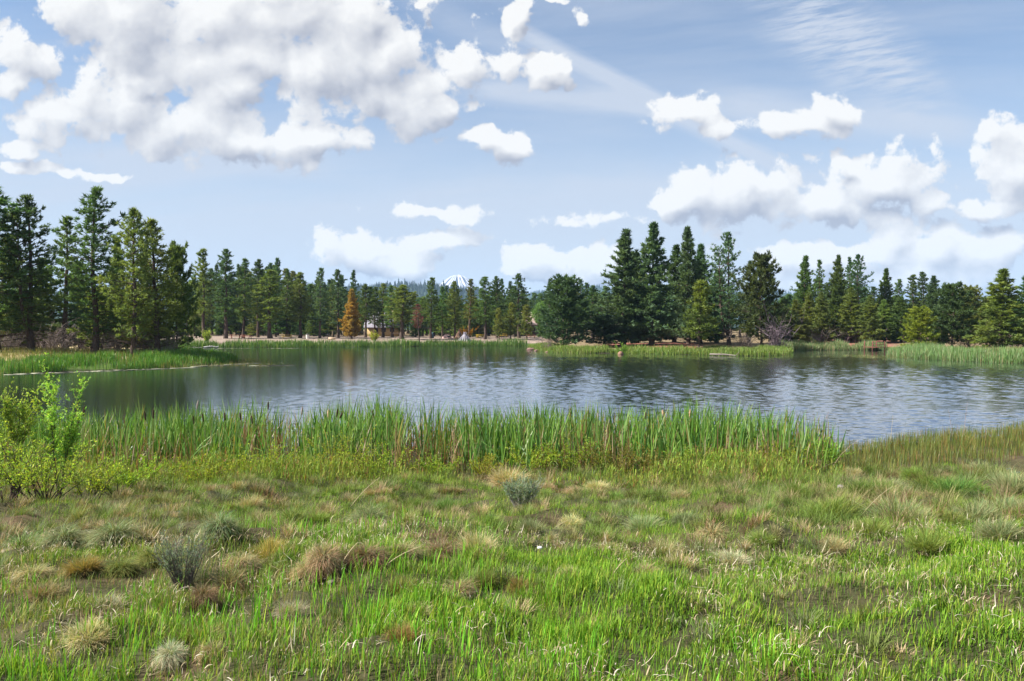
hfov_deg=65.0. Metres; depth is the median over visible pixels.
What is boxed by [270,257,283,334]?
pine tree
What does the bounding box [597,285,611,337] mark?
pine tree
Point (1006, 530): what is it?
grass tussock
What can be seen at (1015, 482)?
grass tussock
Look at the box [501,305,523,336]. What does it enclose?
pine tree
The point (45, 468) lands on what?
willow bush
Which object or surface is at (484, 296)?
pine tree
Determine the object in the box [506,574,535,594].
grass tussock
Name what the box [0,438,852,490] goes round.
leafy undergrowth
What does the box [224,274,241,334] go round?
pine tree
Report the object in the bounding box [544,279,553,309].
pine tree
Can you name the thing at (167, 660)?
grass tussock
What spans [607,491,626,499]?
grass tussock
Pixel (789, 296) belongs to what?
pine tree
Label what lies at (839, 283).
pine tree
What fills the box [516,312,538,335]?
cabin
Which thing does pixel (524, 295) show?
pine tree
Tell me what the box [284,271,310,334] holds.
pine tree
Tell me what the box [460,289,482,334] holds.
pine tree
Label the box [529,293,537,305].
pine tree
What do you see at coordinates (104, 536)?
grass tussock
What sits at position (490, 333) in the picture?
pine tree
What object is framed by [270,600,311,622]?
grass tussock
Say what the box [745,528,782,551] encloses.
grass tussock
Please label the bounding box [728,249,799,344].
pine tree
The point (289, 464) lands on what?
willow shrub
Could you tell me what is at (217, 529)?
grass tussock
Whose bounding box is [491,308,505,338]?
pine tree
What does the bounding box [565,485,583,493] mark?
grass tussock
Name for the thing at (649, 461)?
willow shrub
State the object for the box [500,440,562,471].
willow shrub
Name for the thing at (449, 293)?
pine tree
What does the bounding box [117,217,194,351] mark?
pine tree
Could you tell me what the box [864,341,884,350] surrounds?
fishing dock
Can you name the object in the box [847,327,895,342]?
dry thicket
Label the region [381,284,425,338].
pine tree
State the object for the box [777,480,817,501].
grass tussock
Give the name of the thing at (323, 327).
pine tree
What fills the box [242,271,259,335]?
pine tree
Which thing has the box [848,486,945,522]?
grass tussock
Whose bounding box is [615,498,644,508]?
grass tussock
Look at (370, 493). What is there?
grass tussock
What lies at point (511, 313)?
pine tree
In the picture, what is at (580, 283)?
pine tree
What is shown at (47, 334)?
dry thicket
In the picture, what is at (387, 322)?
pine tree
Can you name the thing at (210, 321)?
pine tree
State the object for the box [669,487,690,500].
grass tussock
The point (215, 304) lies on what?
pine tree
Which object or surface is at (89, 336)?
pine tree
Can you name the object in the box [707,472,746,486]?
grass tussock
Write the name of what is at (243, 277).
pine tree
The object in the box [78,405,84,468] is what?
cattail stalk
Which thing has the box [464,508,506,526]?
grass tussock
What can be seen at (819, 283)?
pine tree
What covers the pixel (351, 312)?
amber tree
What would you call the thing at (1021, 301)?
pine tree
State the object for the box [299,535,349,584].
grass tussock
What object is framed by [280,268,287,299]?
pine tree
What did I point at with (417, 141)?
sky
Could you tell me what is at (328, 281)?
pine tree
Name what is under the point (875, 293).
pine tree
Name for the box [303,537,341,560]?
grass tussock
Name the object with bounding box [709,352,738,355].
driftwood log
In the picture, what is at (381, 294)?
pine tree
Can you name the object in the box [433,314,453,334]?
pine tree
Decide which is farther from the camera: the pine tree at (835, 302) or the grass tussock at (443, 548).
the pine tree at (835, 302)
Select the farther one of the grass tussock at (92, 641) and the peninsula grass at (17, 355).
the peninsula grass at (17, 355)
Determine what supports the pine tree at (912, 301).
on the ground at (550, 521)
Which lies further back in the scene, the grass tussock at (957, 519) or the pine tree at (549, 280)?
the pine tree at (549, 280)
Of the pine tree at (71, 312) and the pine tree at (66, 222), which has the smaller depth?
the pine tree at (66, 222)
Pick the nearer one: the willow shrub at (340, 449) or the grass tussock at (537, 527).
the grass tussock at (537, 527)
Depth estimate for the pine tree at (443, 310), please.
171.64 m
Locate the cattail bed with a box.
[0,388,853,474]
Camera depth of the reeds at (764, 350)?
98.40 m
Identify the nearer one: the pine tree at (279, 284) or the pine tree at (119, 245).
the pine tree at (119, 245)
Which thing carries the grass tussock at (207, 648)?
on the ground at (550, 521)
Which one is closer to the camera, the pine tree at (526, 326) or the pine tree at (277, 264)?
the pine tree at (526, 326)
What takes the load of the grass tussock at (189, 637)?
on the ground at (550, 521)
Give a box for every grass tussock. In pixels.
[0,527,43,550]
[0,581,31,594]
[5,559,55,586]
[16,580,68,603]
[30,518,88,553]
[48,589,96,608]
[50,552,105,580]
[54,613,118,658]
[81,516,149,551]
[89,589,131,609]
[95,554,146,579]
[132,541,172,571]
[135,517,184,535]
[147,637,189,674]
[164,620,224,646]
[177,504,206,520]
[185,577,224,612]
[190,506,255,545]
[191,635,226,667]
[197,559,256,600]
[216,483,229,490]
[216,548,270,572]
[229,479,248,490]
[237,493,265,512]
[245,534,296,560]
[255,553,293,581]
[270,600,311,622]
[272,499,314,529]
[280,492,305,500]
[288,558,325,584]
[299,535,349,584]
[302,509,337,525]
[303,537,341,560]
[317,527,348,539]
[338,499,392,526]
[339,534,394,571]
[347,498,399,513]
[362,488,378,496]
[378,622,422,646]
[381,570,428,595]
[392,495,429,510]
[393,538,428,563]
[395,598,438,617]
[407,532,466,563]
[426,492,459,512]
[435,574,480,602]
[448,487,464,492]
[454,522,498,556]
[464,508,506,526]
[465,567,499,591]
[480,463,532,487]
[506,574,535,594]
[510,498,539,513]
[512,516,548,536]
[538,488,551,497]
[539,481,556,491]
[541,529,561,543]
[554,565,581,582]
[558,512,583,529]
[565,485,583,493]
[581,478,615,491]
[595,540,620,551]
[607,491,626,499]
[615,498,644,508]
[616,507,667,531]
[632,558,660,575]
[648,537,687,556]
[668,506,702,523]
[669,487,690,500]
[689,516,736,542]
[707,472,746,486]
[710,544,754,569]
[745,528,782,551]
[752,497,780,516]
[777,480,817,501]
[779,491,873,520]
[786,555,815,565]
[807,460,825,470]
[816,531,855,559]
[825,486,845,498]
[837,470,908,501]
[843,466,862,476]
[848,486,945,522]
[851,515,900,536]
[877,476,913,490]
[893,463,925,479]
[898,519,951,556]
[903,467,958,491]
[920,471,1004,498]
[928,508,979,529]
[941,497,1014,528]
[965,460,989,471]
[968,515,1023,543]
[969,494,1023,511]
[979,466,1023,495]
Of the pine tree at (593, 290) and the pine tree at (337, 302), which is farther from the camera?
the pine tree at (337, 302)
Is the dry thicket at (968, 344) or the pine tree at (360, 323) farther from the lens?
the pine tree at (360, 323)
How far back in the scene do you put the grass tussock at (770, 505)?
9.91 m
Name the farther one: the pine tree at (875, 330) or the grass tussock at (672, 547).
the pine tree at (875, 330)
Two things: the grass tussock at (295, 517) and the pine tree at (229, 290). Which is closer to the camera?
the grass tussock at (295, 517)
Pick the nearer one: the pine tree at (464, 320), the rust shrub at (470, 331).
the rust shrub at (470, 331)
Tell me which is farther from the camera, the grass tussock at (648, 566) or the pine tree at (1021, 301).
the pine tree at (1021, 301)
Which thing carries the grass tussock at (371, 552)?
on the ground at (550, 521)
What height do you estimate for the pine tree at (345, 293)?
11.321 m
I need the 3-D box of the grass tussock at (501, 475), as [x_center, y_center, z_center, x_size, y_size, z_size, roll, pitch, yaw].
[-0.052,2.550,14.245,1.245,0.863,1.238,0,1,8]
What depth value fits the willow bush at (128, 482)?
12.63 m
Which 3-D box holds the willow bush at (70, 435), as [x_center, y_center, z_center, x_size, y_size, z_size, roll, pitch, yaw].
[-6.933,1.357,12.274,0.757,2.397,0.830,0,1,19]
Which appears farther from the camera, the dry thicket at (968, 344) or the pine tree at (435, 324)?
the pine tree at (435, 324)
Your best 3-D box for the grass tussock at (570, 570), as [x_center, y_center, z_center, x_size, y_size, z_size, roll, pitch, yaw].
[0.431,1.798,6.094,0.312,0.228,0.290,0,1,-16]
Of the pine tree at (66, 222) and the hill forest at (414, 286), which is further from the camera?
the hill forest at (414, 286)
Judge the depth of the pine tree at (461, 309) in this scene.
192.44 m
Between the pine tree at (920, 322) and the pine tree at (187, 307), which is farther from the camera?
the pine tree at (187, 307)
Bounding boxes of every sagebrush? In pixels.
[148,511,225,589]
[497,471,546,510]
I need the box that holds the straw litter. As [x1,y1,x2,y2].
[0,512,1023,680]
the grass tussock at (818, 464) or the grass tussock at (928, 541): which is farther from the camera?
the grass tussock at (818, 464)
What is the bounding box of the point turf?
[628,345,752,350]
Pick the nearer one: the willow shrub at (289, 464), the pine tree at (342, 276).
the willow shrub at (289, 464)
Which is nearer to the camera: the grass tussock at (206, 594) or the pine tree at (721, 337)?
the grass tussock at (206, 594)
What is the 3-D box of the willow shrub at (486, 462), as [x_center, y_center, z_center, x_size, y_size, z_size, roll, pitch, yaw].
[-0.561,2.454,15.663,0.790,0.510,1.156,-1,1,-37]
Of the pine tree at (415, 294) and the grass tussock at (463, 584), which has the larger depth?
the pine tree at (415, 294)
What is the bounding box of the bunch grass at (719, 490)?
[0,453,1023,662]
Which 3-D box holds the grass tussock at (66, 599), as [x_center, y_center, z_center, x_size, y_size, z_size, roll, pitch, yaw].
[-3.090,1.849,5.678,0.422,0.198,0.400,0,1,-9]
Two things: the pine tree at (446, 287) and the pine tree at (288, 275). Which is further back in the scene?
the pine tree at (446, 287)
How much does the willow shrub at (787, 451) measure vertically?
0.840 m
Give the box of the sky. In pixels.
[0,0,1023,299]
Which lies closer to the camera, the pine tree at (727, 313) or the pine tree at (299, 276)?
the pine tree at (727, 313)
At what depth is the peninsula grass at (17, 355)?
69.54 m
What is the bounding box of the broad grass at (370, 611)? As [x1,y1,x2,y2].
[0,503,810,680]
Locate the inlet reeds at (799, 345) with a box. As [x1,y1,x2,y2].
[771,338,888,350]
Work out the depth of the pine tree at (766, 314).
163.77 m
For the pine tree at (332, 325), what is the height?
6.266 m
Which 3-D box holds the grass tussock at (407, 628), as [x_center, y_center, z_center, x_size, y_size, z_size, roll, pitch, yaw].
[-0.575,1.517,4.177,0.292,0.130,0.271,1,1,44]
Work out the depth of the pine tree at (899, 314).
127.60 m
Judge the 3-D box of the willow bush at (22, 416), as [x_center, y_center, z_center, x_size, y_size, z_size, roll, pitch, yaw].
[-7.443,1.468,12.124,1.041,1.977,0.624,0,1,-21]
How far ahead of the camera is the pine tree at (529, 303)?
204.55 m
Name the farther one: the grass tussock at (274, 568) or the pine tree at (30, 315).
the pine tree at (30, 315)
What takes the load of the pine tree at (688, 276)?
on the ground at (550, 521)
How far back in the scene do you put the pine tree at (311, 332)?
188.62 m
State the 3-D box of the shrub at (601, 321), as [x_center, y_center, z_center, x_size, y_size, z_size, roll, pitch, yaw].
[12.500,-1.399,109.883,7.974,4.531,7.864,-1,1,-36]
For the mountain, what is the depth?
5125.29 m
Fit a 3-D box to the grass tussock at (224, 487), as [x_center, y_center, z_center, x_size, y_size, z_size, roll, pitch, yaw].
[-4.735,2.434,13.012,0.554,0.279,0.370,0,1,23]
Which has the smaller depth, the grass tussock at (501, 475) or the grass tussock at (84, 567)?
the grass tussock at (84, 567)
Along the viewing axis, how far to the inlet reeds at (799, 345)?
115.35 m
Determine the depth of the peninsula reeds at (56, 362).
61.53 m
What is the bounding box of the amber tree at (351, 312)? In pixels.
[338,289,361,338]
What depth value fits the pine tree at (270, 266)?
211.03 m
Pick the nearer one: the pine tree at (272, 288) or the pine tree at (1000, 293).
the pine tree at (1000, 293)
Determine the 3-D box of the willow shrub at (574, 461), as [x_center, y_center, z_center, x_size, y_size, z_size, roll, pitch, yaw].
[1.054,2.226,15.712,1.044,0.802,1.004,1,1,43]
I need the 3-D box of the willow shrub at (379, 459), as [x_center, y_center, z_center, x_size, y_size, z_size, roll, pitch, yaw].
[-2.511,2.352,15.207,1.504,0.922,1.197,0,1,0]
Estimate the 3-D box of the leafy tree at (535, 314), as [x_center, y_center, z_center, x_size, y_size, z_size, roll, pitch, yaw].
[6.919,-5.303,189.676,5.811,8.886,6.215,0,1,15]
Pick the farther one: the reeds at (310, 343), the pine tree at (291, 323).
the pine tree at (291, 323)
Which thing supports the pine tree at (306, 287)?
on the ground at (550, 521)
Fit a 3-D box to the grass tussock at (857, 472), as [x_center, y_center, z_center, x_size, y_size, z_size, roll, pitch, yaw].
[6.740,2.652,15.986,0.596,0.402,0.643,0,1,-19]
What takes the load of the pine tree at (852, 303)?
on the ground at (550, 521)
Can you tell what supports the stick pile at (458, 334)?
on the ground at (550, 521)
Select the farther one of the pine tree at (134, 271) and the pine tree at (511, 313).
the pine tree at (511, 313)
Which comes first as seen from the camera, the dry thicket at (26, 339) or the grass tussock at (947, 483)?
the grass tussock at (947, 483)
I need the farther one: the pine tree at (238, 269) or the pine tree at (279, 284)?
the pine tree at (238, 269)
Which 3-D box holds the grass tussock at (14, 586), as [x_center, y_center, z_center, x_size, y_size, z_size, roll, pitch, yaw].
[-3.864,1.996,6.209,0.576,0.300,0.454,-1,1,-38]
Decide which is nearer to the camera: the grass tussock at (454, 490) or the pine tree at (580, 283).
the grass tussock at (454, 490)
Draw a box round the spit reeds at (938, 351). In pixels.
[887,341,1023,363]
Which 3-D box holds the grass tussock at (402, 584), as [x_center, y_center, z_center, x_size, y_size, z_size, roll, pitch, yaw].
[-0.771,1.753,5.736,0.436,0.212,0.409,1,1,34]
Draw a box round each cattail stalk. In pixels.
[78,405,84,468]
[144,410,150,467]
[189,400,198,458]
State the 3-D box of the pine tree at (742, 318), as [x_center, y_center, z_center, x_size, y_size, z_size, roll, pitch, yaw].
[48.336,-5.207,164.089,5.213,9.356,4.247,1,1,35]
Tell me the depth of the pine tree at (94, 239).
71.47 m
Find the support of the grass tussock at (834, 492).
on the ground at (550, 521)
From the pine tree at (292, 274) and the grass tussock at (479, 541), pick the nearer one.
the grass tussock at (479, 541)
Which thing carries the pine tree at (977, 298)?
on the ground at (550, 521)
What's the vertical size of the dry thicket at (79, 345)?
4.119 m
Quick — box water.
[0,346,1023,478]
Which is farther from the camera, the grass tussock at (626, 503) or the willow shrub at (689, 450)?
the willow shrub at (689, 450)
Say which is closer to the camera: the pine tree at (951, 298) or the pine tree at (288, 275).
the pine tree at (951, 298)
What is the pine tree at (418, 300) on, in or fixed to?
on the ground at (550, 521)
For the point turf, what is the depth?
101.29 m
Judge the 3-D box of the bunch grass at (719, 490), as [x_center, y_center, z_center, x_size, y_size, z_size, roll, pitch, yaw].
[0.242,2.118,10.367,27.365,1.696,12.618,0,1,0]
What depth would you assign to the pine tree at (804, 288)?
135.49 m
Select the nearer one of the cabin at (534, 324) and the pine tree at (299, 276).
the pine tree at (299, 276)
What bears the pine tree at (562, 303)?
on the ground at (550, 521)
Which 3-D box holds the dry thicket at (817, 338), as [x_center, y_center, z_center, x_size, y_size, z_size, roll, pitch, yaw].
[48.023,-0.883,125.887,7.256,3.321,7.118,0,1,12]
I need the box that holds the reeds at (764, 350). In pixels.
[527,342,793,355]
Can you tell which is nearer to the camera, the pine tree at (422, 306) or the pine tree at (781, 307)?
the pine tree at (781, 307)
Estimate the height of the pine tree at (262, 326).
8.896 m
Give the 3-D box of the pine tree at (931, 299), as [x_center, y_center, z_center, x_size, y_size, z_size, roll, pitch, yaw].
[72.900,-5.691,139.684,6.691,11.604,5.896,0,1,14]
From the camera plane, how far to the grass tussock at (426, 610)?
5.08 m
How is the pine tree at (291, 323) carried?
on the ground at (550, 521)
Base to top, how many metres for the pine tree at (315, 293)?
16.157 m
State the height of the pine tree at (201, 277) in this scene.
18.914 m
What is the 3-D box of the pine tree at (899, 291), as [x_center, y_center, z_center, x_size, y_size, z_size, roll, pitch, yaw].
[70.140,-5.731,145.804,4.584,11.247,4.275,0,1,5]
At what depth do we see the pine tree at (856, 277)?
139.56 m
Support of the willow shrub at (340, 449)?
on the ground at (550, 521)
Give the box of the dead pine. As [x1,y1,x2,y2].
[410,304,426,342]
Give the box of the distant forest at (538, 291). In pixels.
[519,284,908,304]
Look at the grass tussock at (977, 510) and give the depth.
9.43 m
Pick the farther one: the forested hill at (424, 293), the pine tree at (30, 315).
the forested hill at (424, 293)
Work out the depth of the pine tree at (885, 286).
141.48 m
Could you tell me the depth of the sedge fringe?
18.95 m
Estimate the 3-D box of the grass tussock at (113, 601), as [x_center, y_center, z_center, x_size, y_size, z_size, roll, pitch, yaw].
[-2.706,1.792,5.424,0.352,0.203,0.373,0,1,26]
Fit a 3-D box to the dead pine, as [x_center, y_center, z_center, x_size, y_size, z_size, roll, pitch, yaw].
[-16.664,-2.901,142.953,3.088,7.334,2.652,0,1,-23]
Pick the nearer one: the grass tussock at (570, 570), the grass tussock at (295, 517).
the grass tussock at (570, 570)
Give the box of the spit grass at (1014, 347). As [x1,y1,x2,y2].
[810,346,1022,359]
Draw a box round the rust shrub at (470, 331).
[460,325,476,336]
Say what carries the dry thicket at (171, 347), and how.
on the ground at (550, 521)
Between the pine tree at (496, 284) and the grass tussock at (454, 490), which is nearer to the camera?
the grass tussock at (454, 490)
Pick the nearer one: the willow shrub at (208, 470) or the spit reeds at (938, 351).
the willow shrub at (208, 470)
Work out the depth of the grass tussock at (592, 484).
13.26 m
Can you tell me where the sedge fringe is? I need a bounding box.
[804,419,1023,474]
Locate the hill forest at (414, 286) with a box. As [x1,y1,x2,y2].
[36,278,521,321]
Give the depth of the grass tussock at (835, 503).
9.50 m
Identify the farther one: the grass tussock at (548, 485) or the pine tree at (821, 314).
the pine tree at (821, 314)
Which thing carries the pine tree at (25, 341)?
on the ground at (550, 521)
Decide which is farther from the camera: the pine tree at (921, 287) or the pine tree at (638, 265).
the pine tree at (921, 287)
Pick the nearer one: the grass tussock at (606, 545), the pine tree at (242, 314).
the grass tussock at (606, 545)
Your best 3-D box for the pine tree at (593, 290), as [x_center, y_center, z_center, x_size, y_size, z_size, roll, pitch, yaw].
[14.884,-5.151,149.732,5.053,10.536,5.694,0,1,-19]
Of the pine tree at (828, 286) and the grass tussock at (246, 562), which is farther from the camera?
the pine tree at (828, 286)
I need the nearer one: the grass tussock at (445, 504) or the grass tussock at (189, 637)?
the grass tussock at (189, 637)
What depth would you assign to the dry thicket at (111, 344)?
76.75 m
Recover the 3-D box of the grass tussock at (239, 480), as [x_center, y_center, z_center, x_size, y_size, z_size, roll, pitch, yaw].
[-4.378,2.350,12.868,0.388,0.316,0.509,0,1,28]
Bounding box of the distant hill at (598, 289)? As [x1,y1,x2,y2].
[527,286,924,328]
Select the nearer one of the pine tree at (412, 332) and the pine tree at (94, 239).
the pine tree at (94, 239)
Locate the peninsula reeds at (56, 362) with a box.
[0,346,239,373]
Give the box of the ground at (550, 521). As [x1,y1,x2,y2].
[0,329,1023,680]
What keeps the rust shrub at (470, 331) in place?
on the ground at (550, 521)
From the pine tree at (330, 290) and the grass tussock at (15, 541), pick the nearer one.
the grass tussock at (15, 541)
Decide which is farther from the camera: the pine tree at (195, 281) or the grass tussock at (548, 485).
the pine tree at (195, 281)
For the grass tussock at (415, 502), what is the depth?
11.05 m
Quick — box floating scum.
[3,363,281,374]
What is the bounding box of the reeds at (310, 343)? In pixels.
[149,337,527,348]
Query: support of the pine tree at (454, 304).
on the ground at (550, 521)
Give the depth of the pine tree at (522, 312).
191.50 m
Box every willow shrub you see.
[84,452,167,485]
[141,453,203,485]
[173,451,246,483]
[237,436,315,472]
[270,454,317,475]
[303,425,390,476]
[341,441,416,480]
[410,452,463,476]
[467,453,513,479]
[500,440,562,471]
[536,432,596,472]
[577,438,647,475]
[618,443,685,477]
[663,444,727,471]
[715,439,772,465]
[747,433,813,467]
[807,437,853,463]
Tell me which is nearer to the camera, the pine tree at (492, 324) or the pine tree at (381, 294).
the pine tree at (381, 294)
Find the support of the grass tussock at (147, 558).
on the ground at (550, 521)
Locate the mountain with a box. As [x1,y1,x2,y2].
[441,275,477,288]
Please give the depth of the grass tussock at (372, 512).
9.15 m
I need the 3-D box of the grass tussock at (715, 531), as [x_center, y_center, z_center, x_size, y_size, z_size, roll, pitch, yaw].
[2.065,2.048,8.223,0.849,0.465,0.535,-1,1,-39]
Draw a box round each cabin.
[364,311,405,336]
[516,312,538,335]
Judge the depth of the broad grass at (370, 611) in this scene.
4.58 m
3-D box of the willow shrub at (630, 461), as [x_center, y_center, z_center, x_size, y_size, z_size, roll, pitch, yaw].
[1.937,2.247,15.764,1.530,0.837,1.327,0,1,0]
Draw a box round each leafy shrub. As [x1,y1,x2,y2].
[202,327,211,341]
[369,330,379,340]
[614,341,627,353]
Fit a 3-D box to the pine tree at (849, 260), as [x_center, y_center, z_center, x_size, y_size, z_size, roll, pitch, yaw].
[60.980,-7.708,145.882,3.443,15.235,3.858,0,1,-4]
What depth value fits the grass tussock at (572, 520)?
9.37 m
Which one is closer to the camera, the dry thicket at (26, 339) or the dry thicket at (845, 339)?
the dry thicket at (26, 339)
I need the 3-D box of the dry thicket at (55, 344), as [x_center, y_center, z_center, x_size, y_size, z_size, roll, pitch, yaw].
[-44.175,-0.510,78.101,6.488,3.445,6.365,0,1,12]
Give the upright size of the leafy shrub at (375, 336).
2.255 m
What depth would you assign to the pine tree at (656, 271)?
109.84 m
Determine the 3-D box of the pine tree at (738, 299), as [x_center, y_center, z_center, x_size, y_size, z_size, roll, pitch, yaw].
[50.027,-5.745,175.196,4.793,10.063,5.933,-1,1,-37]
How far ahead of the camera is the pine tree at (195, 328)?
185.43 m
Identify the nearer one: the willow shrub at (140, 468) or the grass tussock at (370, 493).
the grass tussock at (370, 493)
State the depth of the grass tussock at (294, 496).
12.79 m
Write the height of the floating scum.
0.008 m
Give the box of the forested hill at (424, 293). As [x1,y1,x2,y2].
[38,288,484,328]
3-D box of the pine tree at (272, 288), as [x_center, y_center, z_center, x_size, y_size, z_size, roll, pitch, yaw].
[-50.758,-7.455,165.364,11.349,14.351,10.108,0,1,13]
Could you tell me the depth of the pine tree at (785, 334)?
124.25 m
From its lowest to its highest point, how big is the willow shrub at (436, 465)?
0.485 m
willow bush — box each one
[0,373,58,497]
[0,421,106,502]
[0,435,57,501]
[26,352,90,496]
[61,443,128,500]
[84,466,138,495]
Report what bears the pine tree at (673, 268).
on the ground at (550, 521)
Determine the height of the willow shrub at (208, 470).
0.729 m
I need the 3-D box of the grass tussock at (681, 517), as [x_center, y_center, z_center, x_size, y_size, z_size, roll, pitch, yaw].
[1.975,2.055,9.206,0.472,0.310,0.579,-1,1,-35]
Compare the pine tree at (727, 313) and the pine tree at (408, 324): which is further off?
the pine tree at (408, 324)
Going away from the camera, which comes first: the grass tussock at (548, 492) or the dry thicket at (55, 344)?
the grass tussock at (548, 492)
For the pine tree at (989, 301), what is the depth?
111.45 m
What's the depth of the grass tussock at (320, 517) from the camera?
9.52 m
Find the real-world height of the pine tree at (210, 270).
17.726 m
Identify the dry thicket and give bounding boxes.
[0,330,25,349]
[1,323,46,349]
[20,318,85,350]
[33,316,74,347]
[53,318,92,351]
[88,324,129,350]
[125,316,172,351]
[145,329,184,352]
[535,333,564,346]
[728,329,755,346]
[806,324,841,342]
[835,327,866,342]
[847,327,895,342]
[950,336,980,348]
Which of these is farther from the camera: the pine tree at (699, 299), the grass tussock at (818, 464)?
the pine tree at (699, 299)
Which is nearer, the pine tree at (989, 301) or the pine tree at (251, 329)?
the pine tree at (989, 301)
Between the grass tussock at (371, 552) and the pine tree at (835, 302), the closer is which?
the grass tussock at (371, 552)
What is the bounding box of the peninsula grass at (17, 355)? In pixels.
[0,345,278,367]
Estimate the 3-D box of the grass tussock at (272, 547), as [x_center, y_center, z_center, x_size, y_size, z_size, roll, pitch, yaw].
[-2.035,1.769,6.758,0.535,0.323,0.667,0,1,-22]
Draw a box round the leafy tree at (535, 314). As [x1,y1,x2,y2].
[530,300,551,327]
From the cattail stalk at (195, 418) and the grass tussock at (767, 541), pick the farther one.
the cattail stalk at (195, 418)
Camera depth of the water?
42.81 m
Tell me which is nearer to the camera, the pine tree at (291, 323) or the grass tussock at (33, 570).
the grass tussock at (33, 570)
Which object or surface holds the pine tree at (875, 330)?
on the ground at (550, 521)
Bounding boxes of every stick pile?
[454,329,461,338]
[459,332,468,340]
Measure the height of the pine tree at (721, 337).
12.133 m
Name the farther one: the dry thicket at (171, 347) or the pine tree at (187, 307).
the pine tree at (187, 307)
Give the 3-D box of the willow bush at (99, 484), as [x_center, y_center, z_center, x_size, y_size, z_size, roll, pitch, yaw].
[-6.058,1.896,11.703,0.898,1.050,0.791,-1,1,-33]
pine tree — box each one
[0,186,63,351]
[0,193,65,351]
[0,238,51,346]
[6,293,49,340]
[34,257,68,344]
[46,185,130,353]
[46,215,85,349]
[49,270,107,348]
[66,284,127,348]
[93,206,167,354]
[98,236,138,349]
[112,287,166,349]
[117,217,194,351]
[156,240,202,348]
[183,291,199,334]
[184,297,201,335]
[188,274,197,333]
[189,248,218,337]
[198,268,215,334]
[200,248,247,338]
[201,304,216,334]
[209,264,218,334]
[210,277,221,334]
[212,277,239,334]
[212,315,228,334]
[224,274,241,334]
[227,300,242,334]
[231,257,257,337]
[233,264,243,334]
[233,316,254,334]
[235,266,251,307]
[239,269,298,338]
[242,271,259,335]
[245,259,267,336]
[245,311,266,335]
[253,306,266,335]
[261,305,285,336]
[262,263,272,306]
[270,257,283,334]
[271,266,286,316]
[276,269,295,335]
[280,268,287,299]
[280,302,298,335]
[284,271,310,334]
[286,272,312,337]
[291,316,310,334]
[299,280,313,320]
[302,305,318,335]
[306,283,315,321]
[310,266,331,337]
[310,276,322,308]
[314,308,331,336]
[316,284,333,333]
[321,310,342,336]
[323,279,334,329]
[326,269,347,337]
[328,288,334,334]
[333,275,346,334]
[335,289,348,335]
[347,305,364,335]
[350,270,364,310]
[356,284,376,336]
[368,287,381,332]
[370,283,393,336]
[378,285,400,337]
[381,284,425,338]
[395,298,410,331]
[407,293,418,320]
[407,312,423,336]
[408,297,424,334]
[416,296,429,335]
[421,276,443,338]
[427,308,440,335]
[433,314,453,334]
[434,286,449,337]
[441,281,468,338]
[443,289,456,334]
[445,285,450,334]
[449,309,461,335]
[455,301,464,322]
[458,304,474,331]
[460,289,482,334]
[462,279,478,336]
[465,302,491,336]
[468,276,503,339]
[480,309,495,335]
[486,276,506,337]
[486,289,507,321]
[489,303,503,327]
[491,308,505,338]
[493,313,516,336]
[499,278,506,311]
[501,273,531,337]
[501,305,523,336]
[503,281,514,335]
[504,302,518,338]
[516,305,534,339]
[517,290,531,335]
[519,299,535,311]
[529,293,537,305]
[535,272,599,345]
[536,306,552,335]
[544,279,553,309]
[575,299,586,334]
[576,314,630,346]
[577,279,585,299]
[581,285,602,337]
[583,282,589,331]
[589,228,654,344]
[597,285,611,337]
[617,251,659,342]
[624,221,689,344]
[659,243,686,341]
[666,225,711,343]
[680,243,720,343]
[681,279,720,347]
[700,231,745,345]
[704,268,739,342]
[725,288,739,334]
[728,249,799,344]
[732,291,744,336]
[736,260,762,342]
[736,301,756,336]
[759,297,773,331]
[772,297,791,321]
[779,306,798,341]
[781,299,817,342]
[785,255,816,335]
[786,294,793,309]
[798,293,825,340]
[806,291,837,341]
[811,277,829,317]
[812,259,828,308]
[822,279,832,317]
[825,289,850,340]
[827,254,859,339]
[834,287,865,342]
[843,256,859,293]
[845,254,874,323]
[853,295,890,341]
[865,286,880,317]
[871,300,896,341]
[875,268,896,328]
[883,296,920,342]
[890,279,908,310]
[897,305,941,345]
[903,274,923,324]
[915,271,931,332]
[920,275,945,335]
[927,280,987,346]
[948,284,990,344]
[962,268,1023,347]
[976,296,1007,344]
[1008,275,1023,345]
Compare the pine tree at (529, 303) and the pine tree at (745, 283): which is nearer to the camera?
the pine tree at (745, 283)
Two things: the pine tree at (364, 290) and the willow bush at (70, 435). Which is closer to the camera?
the willow bush at (70, 435)
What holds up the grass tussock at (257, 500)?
on the ground at (550, 521)
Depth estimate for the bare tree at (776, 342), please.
105.59 m
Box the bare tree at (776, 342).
[755,301,806,346]
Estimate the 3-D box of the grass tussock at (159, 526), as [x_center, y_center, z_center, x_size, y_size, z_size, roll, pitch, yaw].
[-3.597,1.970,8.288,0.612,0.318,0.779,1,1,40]
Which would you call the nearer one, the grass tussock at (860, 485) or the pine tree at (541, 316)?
the grass tussock at (860, 485)

